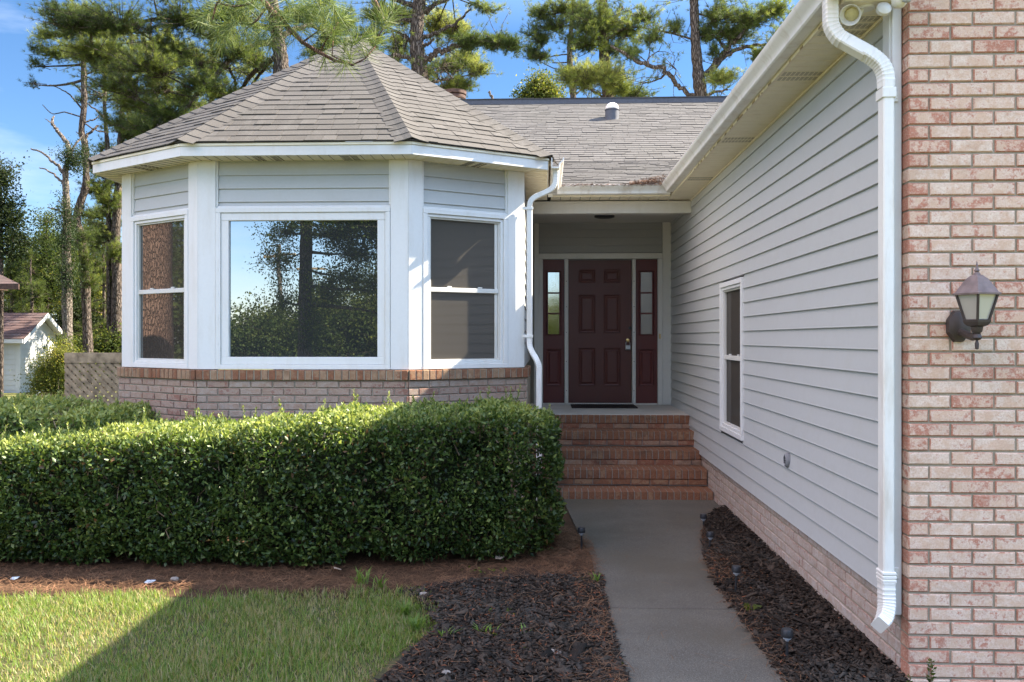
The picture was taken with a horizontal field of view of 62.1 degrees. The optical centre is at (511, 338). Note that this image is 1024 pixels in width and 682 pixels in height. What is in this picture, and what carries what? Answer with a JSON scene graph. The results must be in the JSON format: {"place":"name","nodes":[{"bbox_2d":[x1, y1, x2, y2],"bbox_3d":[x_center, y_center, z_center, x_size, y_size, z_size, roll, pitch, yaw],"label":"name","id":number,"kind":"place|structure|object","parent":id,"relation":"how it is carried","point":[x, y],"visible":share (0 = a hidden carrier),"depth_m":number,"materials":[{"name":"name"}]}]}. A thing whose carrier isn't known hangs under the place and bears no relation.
{"place":"outdoors","nodes":[
{"label":"outdoors","id":0,"kind":"place"},
{"bbox_2d":[0,583,428,681],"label":"lawn","id":1,"kind":"structure","parent":0,"point":[379,675],"depth_m":4.72,"materials":[{"name":"green plant"}]},
{"bbox_2d":[332,582,442,657],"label":"grass","id":2,"kind":"structure","parent":1,"relation":"on","point":[417,606],"depth_m":5.03,"materials":[{"name":"green plant"}]},
{"bbox_2d":[387,599,413,614],"bbox_3d":[-0.666,1.629,5.138,0.171,0.083,0.173,0,0,-29],"label":"weed","id":3,"kind":"object","parent":1,"relation":"on","point":[404,607],"visible":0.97,"depth_m":5.15,"materials":[{"name":"green plant"}]},
{"bbox_2d":[406,613,430,629],"bbox_3d":[-0.541,1.630,4.883,0.166,0.080,0.178,0,0,39],"label":"weed","id":4,"kind":"object","parent":1,"relation":"on","point":[418,624],"visible":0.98,"depth_m":4.88,"materials":[{"name":"green plant"}]},
{"bbox_2d":[4,369,565,511],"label":"ground","id":5,"kind":"structure","parent":0,"point":[8,395],"depth_m":25.87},
{"bbox_2d":[0,275,18,290],"bbox_3d":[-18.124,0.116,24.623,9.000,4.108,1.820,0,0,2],"label":"neighbour house","id":6,"kind":"structure","parent":5,"relation":"on","point":[6,283],"depth_m":23.56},
{"bbox_2d":[4,256,27,312],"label":"young pine","id":7,"kind":"object","parent":5,"relation":"on","point":[10,271],"visible":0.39,"depth_m":29.54,"materials":[{"name":"green plant"}]},
{"bbox_2d":[0,150,48,396],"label":"broadleaf tree","id":8,"kind":"object","parent":5,"relation":"on","point":[13,238],"visible":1,"depth_m":24.55,"materials":[{"name":"green plant"}]},
{"bbox_2d":[4,229,56,303],"bbox_3d":[-18.577,-1.100,32.834,2.390,6.141,2.412,0,0,39],"label":"young tree","id":9,"kind":"object","parent":5,"relation":"on","point":[18,265],"visible":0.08,"depth_m":32.61,"materials":[{"name":"green plant"}]},
{"bbox_2d":[5,247,56,312],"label":"young pine","id":10,"kind":"object","parent":5,"relation":"on","point":[31,255],"visible":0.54,"depth_m":29.51,"materials":[{"name":"green plant"}]},
{"bbox_2d":[4,312,61,392],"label":"shed","id":11,"kind":"structure","parent":5,"relation":"on","point":[26,335],"depth_m":26.95,"materials":[{"name":"white"}]},
{"bbox_2d":[4,265,72,319],"bbox_3d":[-19.226,-0.639,34.048,4.756,5.218,3.888,0,0,2],"label":"broadleaf shrub","id":12,"kind":"object","parent":5,"relation":"on","point":[51,309],"visible":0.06,"depth_m":33.43,"materials":[{"name":"green plant"}]},
{"bbox_2d":[5,196,78,312],"bbox_3d":[-17.055,-1.572,30.478,3.282,7.084,2.290,0,0,-21],"label":"young tree","id":13,"kind":"object","parent":5,"relation":"on","point":[43,258],"visible":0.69,"depth_m":30.50,"materials":[{"name":"green plant"}]},
{"bbox_2d":[14,330,90,397],"bbox_3d":[-12.445,0.887,23.132,1.965,2.242,1.569,0,0,-13],"label":"garden shrub","id":14,"kind":"object","parent":5,"relation":"on","point":[49,372],"visible":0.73,"depth_m":22.90,"materials":[{"name":"green plant"}]},
{"bbox_2d":[4,295,121,391],"bbox_3d":[-15.757,0.057,28.997,8.773,3.304,3.541,0,0,38],"label":"broadleaf shrub","id":15,"kind":"object","parent":5,"relation":"on","point":[101,344],"visible":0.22,"depth_m":27.21,"materials":[{"name":"green plant"}]},
{"bbox_2d":[4,205,121,319],"bbox_3d":[-20.463,-2.043,38.811,8.275,8.030,4.882,0,0,2],"label":"broadleaf tree","id":16,"kind":"object","parent":5,"relation":"on","point":[87,242],"visible":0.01,"depth_m":38.48,"materials":[{"name":"green plant"}]},
{"bbox_2d":[31,115,99,352],"bbox_3d":[-13.579,-2.415,25.427,2.330,8.771,1.564,0,0,2],"label":"dead pine","id":17,"kind":"object","parent":5,"relation":"on","point":[67,277],"visible":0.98,"depth_m":25.35,"materials":[{"name":"brown wood"}]},
{"bbox_2d":[45,295,105,342],"bbox_3d":[-14.657,-0.295,29.659,3.269,2.790,2.504,0,0,-29],"label":"broadleaf shrub","id":18,"kind":"object","parent":5,"relation":"on","point":[76,316],"visible":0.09,"depth_m":29.60,"materials":[{"name":"green plant"}]},
{"bbox_2d":[49,244,105,327],"bbox_3d":[-15.842,-0.891,31.760,3.546,5.724,2.564,0,0,18],"label":"broadleaf shrub","id":19,"kind":"object","parent":5,"relation":"on","point":[78,289],"visible":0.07,"depth_m":31.36,"materials":[{"name":"green plant"}]},
{"bbox_2d":[15,0,142,391],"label":"pine tree","id":20,"kind":"object","parent":5,"relation":"on","point":[82,98],"visible":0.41,"depth_m":26.44,"materials":[{"name":"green plant"}]},
{"bbox_2d":[75,282,105,328],"bbox_3d":[-14.567,-0.309,30.603,2.467,4.558,2.042,0,0,2],"label":"broadleaf shrub","id":21,"kind":"object","parent":5,"relation":"on","point":[100,296],"visible":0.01,"depth_m":30.25,"materials":[{"name":"green plant"}]},
{"bbox_2d":[73,194,112,387],"bbox_3d":[-13.682,-1.701,28.627,2.338,7.343,2.556,0,0,-27],"label":"young pine","id":22,"kind":"object","parent":5,"relation":"on","point":[94,308],"visible":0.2,"depth_m":28.44,"materials":[{"name":"green plant"}]},
{"bbox_2d":[82,4,134,383],"bbox_3d":[-13.276,-4.466,27.575,2.358,12.872,1.491,0,0,2],"label":"pine tree","id":23,"kind":"object","parent":5,"relation":"on","point":[108,266],"visible":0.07,"depth_m":27.48,"materials":[{"name":"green plant"}]},
{"bbox_2d":[70,46,152,387],"bbox_3d":[-12.296,-3.837,27.488,4.108,11.615,2.607,0,0,-8],"label":"pine tree","id":24,"kind":"object","parent":5,"relation":"on","point":[113,203],"visible":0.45,"depth_m":27.39,"materials":[{"name":"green plant"}]},
{"bbox_2d":[76,1,183,140],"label":"pine tree","id":25,"kind":"object","parent":5,"relation":"on","point":[94,98],"visible":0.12,"depth_m":36.62,"materials":[{"name":"green plant"}]},
{"bbox_2d":[64,353,217,421],"bbox_3d":[-4.440,0.973,10.223,1.878,1.595,0.120,0,0,2],"label":"lattice fence","id":26,"kind":"object","parent":5,"relation":"on","point":[72,361],"visible":0.15,"depth_m":10.19,"materials":[{"name":"brown wood"}]},
{"bbox_2d":[98,22,206,146],"bbox_3d":[-14.204,-5.306,33.442,4.702,14.553,2.747,0,0,2],"label":"pine tree","id":27,"kind":"object","parent":5,"relation":"on","point":[202,104],"visible":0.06,"depth_m":33.53,"materials":[{"name":"green plant"}]},
{"bbox_2d":[18,0,358,369],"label":"pine tree","id":28,"kind":"object","parent":5,"relation":"on","point":[158,65],"visible":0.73,"depth_m":21.08,"materials":[{"name":"green plant"}]},
{"bbox_2d":[170,0,272,108],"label":"pine tree","id":29,"kind":"object","parent":5,"relation":"on","point":[236,71],"visible":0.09,"depth_m":38.61,"materials":[{"name":"green plant"}]},
{"bbox_2d":[179,0,413,84],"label":"pine tree","id":30,"kind":"object","parent":5,"relation":"on","point":[318,5],"visible":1,"depth_m":6.95,"materials":[{"name":"green plant"}]},
{"bbox_2d":[343,0,534,97],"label":"pine tree","id":31,"kind":"object","parent":5,"relation":"on","point":[437,25],"visible":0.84,"depth_m":21.17,"materials":[{"name":"green plant"}]},
{"bbox_2d":[509,59,569,97],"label":"young tree","id":32,"kind":"object","parent":5,"relation":"on","point":[538,87],"visible":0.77,"depth_m":29.70,"materials":[{"name":"green plant"}]},
{"bbox_2d":[511,0,597,97],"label":"pine tree","id":33,"kind":"object","parent":5,"relation":"on","point":[544,13],"visible":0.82,"depth_m":25.85,"materials":[{"name":"green plant"}]},
{"bbox_2d":[88,0,1023,681],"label":"house","id":34,"kind":"structure","parent":5,"relation":"on","point":[794,246],"depth_m":7.74,"materials":[{"name":"brick"}]},
{"bbox_2d":[131,209,187,368],"bbox_3d":[-3.369,-0.455,8.181,0.918,1.482,0.084,0,0,34],"label":"window","id":35,"kind":"structure","parent":34,"relation":"in","point":[159,242],"depth_m":8.21,"materials":[{"name":"white paint"}]},
{"bbox_2d":[215,207,389,369],"bbox_3d":[-1.914,-0.455,7.797,1.612,1.482,0.069,0,0,2],"label":"window","id":36,"kind":"structure","parent":34,"relation":"in","point":[297,287],"depth_m":7.80,"materials":[{"name":"white paint"}]},
{"bbox_2d":[423,208,507,368],"bbox_3d":[-0.446,-0.455,8.059,0.891,1.482,0.084,0,0,-30],"label":"window","id":37,"kind":"structure","parent":34,"relation":"in","point":[465,254],"depth_m":8.06,"materials":[{"name":"white paint"}]},
{"bbox_2d":[569,260,631,402],"bbox_3d":[1.211,-0.092,11.691,0.864,1.960,0.090,0,0,2],"label":"door","id":38,"kind":"structure","parent":34,"relation":"in","point":[600,327],"depth_m":11.70,"materials":[{"name":"red paint"}]},
{"bbox_2d":[625,341,630,349],"bbox_3d":[1.590,0.101,11.660,0.072,0.128,0.038,0,0,2],"label":"lockbox","id":39,"kind":"object","parent":38,"relation":"hanging from","point":[627,347],"visible":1,"depth_m":11.65,"materials":[{"name":"grey metal"}]},
{"bbox_2d":[570,404,637,407],"bbox_3d":[1.216,0.903,11.311,0.860,0.017,0.540,0,0,2],"label":"doormat","id":40,"kind":"object","parent":34,"relation":"on","point":[603,406],"visible":1,"depth_m":11.17,"materials":[{"name":"black rubber"}]},
{"bbox_2d":[561,174,665,186],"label":"gutter needles","id":41,"kind":"object","parent":34,"relation":"on","point":[654,179],"visible":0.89,"depth_m":9.62,"materials":[{"name":"brown plant"}]},
{"bbox_2d":[719,277,743,440],"bbox_3d":[2.038,0.180,7.801,0.084,1.416,0.924,0,0,2],"label":"window","id":42,"kind":"structure","parent":34,"relation":"in","point":[731,293],"depth_m":7.91,"materials":[{"name":"white paint"}]},
{"bbox_2d":[783,453,790,467],"bbox_3d":[1.934,0.858,5.979,0.036,0.104,0.083,0,0,2],"label":"wall vent","id":43,"kind":"object","parent":34,"relation":"attached to","point":[786,459],"depth_m":5.95,"materials":[{"name":"grey plastic"}]},
{"bbox_2d":[839,3,875,25],"bbox_3d":[1.694,-1.574,4.152,0.205,0.117,0.096,0,0,-38],"label":"flood light","id":44,"kind":"object","parent":34,"relation":"attached to","point":[850,14],"visible":1,"depth_m":4.13,"materials":[{"name":"white plastic"}]},
{"bbox_2d":[876,0,910,15],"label":"light","id":45,"kind":"object","parent":34,"relation":"attached to","point":[883,8],"visible":1,"depth_m":4.09,"materials":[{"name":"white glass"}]},
{"bbox_2d":[946,262,1001,349],"bbox_3d":[2.111,-0.149,3.909,0.182,0.402,0.290,0,0,2],"label":"wall lantern","id":46,"kind":"object","parent":34,"relation":"attached to","point":[976,293],"depth_m":3.84,"materials":[{"name":"brown metal"}]},
{"bbox_2d":[547,0,670,96],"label":"pine tree","id":47,"kind":"object","parent":5,"relation":"on","point":[602,25],"visible":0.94,"depth_m":23.35,"materials":[{"name":"green plant"}]},
{"bbox_2d":[610,0,794,95],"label":"pine tree","id":48,"kind":"object","parent":5,"relation":"on","point":[737,30],"visible":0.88,"depth_m":22.72,"materials":[{"name":"green plant"}]},
{"bbox_2d":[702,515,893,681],"bbox_3d":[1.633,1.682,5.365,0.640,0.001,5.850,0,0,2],"label":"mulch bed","id":49,"kind":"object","parent":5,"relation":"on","point":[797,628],"depth_m":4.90,"materials":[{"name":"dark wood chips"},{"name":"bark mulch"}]},
{"bbox_2d":[700,513,706,526],"bbox_3d":[1.669,1.625,7.409,0.064,0.190,0.064,0,0,2],"label":"path light","id":50,"kind":"object","parent":49,"relation":"on","point":[703,516],"visible":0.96,"depth_m":7.39,"materials":[{"name":"black plastic"}]},
{"bbox_2d":[706,531,714,547],"bbox_3d":[1.555,1.619,6.661,0.064,0.204,0.064,0,0,2],"label":"path light","id":51,"kind":"object","parent":49,"relation":"on","point":[710,535],"visible":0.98,"depth_m":6.64,"materials":[{"name":"black plastic"}]},
{"bbox_2d":[731,565,741,595],"bbox_3d":[1.461,1.601,5.532,0.064,0.239,0.064,0,0,2],"label":"path light","id":52,"kind":"object","parent":49,"relation":"on","point":[736,570],"visible":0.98,"depth_m":5.52,"materials":[{"name":"black plastic"}]},
{"bbox_2d":[743,603,761,610],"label":"weed","id":53,"kind":"object","parent":49,"relation":"on","point":[748,606],"visible":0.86,"depth_m":5.17,"materials":[{"name":"green plant"}]},
{"bbox_2d":[781,627,793,662],"bbox_3d":[1.418,1.609,4.380,0.064,0.223,0.064,0,0,2],"label":"path light","id":54,"kind":"object","parent":49,"relation":"on","point":[787,634],"visible":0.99,"depth_m":4.37,"materials":[{"name":"black plastic"}]},
{"bbox_2d":[0,513,591,598],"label":"soil","id":55,"kind":"structure","parent":0,"point":[566,518],"depth_m":6.12,"materials":[{"name":"soil"}]},
{"bbox_2d":[0,390,158,456],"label":"hedge","id":56,"kind":"object","parent":55,"relation":"on","point":[88,411],"visible":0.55,"depth_m":7.49,"materials":[{"name":"green plant"}]},
{"bbox_2d":[0,384,566,566],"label":"hedge","id":57,"kind":"object","parent":55,"relation":"on","point":[143,483],"visible":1,"depth_m":6.23,"materials":[{"name":"green plant"}]},
{"bbox_2d":[369,574,387,587],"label":"weed","id":58,"kind":"object","parent":55,"relation":"on","point":[379,584],"visible":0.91,"depth_m":5.70,"materials":[{"name":"green plant"}]},
{"bbox_2d":[0,507,897,681],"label":"pine straw","id":59,"kind":"object","parent":55,"relation":"on","point":[582,551],"visible":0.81,"depth_m":5.98,"materials":[{"name":"brown plant"}]},
{"bbox_2d":[351,566,370,584],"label":"weed","id":60,"kind":"object","parent":59,"relation":"on","point":[361,577],"visible":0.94,"depth_m":5.78,"materials":[{"name":"green plant"}]},
{"bbox_2d":[925,658,936,681],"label":"weed","id":61,"kind":"object","parent":59,"relation":"on","point":[929,679],"visible":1,"depth_m":3.93,"materials":[{"name":"green plant"}]},
{"bbox_2d":[577,527,585,547],"bbox_3d":[0.546,1.603,6.677,0.064,0.235,0.064,0,0,2],"label":"path light","id":62,"kind":"object","parent":55,"relation":"on","point":[581,531],"visible":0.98,"depth_m":6.66,"materials":[{"name":"black plastic"}]},
{"bbox_2d":[373,505,912,681],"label":"mulch","id":63,"kind":"object","parent":55,"relation":"on","point":[740,548],"visible":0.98,"depth_m":4.81,"materials":[{"name":"black wood"}]},
{"bbox_2d":[433,627,460,636],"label":"weed","id":64,"kind":"object","parent":63,"relation":"on","point":[440,633],"visible":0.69,"depth_m":4.72,"materials":[{"name":"green plant"}]},
{"bbox_2d":[472,622,494,631],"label":"weed","id":65,"kind":"object","parent":63,"relation":"on","point":[481,629],"visible":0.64,"depth_m":4.77,"materials":[{"name":"green plant"}]},
{"bbox_2d":[591,573,603,581],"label":"weed","id":66,"kind":"object","parent":63,"relation":"on","point":[595,577],"visible":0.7,"depth_m":5.79,"materials":[{"name":"green plant"}]},
{"bbox_2d":[374,524,867,681],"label":"pine catkins","id":67,"kind":"object","parent":63,"relation":"on","point":[551,621],"visible":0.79,"depth_m":4.89,"materials":[{"name":"brown plant"}]},
{"bbox_2d":[0,0,798,319],"label":"sky","id":68,"kind":"structure","parent":0,"point":[24,126],"materials":[{"name":"blue"}]},
{"bbox_2d":[563,499,785,681],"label":"walkway","id":69,"kind":"structure","parent":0,"point":[687,611],"depth_m":5.47,"materials":[{"name":"concrete"}]}
]}

